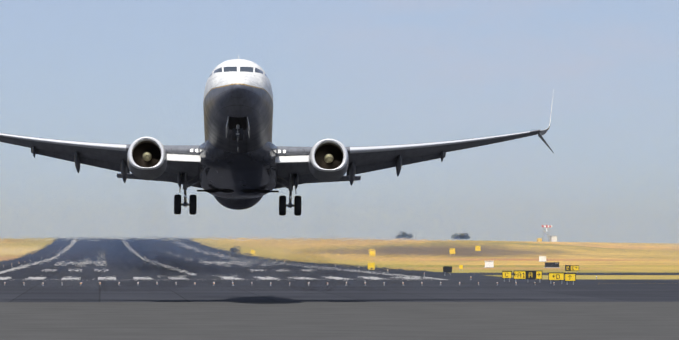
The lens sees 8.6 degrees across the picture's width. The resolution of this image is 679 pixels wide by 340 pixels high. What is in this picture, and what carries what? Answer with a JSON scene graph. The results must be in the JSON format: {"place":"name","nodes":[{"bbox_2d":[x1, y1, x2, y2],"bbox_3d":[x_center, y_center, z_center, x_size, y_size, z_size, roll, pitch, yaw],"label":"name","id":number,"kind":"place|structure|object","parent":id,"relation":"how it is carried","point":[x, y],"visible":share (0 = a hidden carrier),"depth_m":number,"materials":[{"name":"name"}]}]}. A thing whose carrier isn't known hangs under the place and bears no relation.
{"place":"outdoors","nodes":[
{"label":"outdoors","id":0,"kind":"place"},
{"bbox_2d":[0,57,553,215],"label":"aircraft","id":1,"kind":"object","parent":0,"point":[237,159],"visible":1,"depth_m":248.78,"materials":[{"name":"white metal"}]},
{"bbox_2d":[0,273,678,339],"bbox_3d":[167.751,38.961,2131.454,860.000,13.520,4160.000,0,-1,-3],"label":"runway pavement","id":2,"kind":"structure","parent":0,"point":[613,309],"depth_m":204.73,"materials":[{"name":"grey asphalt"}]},
{"bbox_2d":[548,273,563,283],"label":"taxi sign","id":3,"kind":"object","parent":2,"relation":"on","point":[553,276],"depth_m":370.22,"materials":[{"name":"yellow"}]},
{"bbox_2d":[564,273,575,284],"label":"taxi sign","id":4,"kind":"object","parent":2,"relation":"on","point":[570,276],"depth_m":361.44,"materials":[{"name":"yellow"}]},
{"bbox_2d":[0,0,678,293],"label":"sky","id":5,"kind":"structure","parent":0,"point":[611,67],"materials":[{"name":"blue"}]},
{"bbox_2d":[545,225,556,241],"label":"radar tower","id":6,"kind":"structure","parent":0,"point":[552,238],"depth_m":2158.28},
{"bbox_2d":[545,262,559,267],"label":"sign","id":7,"kind":"object","parent":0,"point":[551,265],"depth_m":644.65,"materials":[{"name":"black"}]},
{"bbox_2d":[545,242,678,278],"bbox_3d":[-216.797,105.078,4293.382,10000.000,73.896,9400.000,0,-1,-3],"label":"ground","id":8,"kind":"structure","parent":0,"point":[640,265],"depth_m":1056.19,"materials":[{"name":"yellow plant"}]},
{"bbox_2d":[565,265,578,272],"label":"taxi sign","id":9,"kind":"object","parent":8,"relation":"on","point":[571,267],"depth_m":514.22,"materials":[{"name":"yellow"}]}
]}

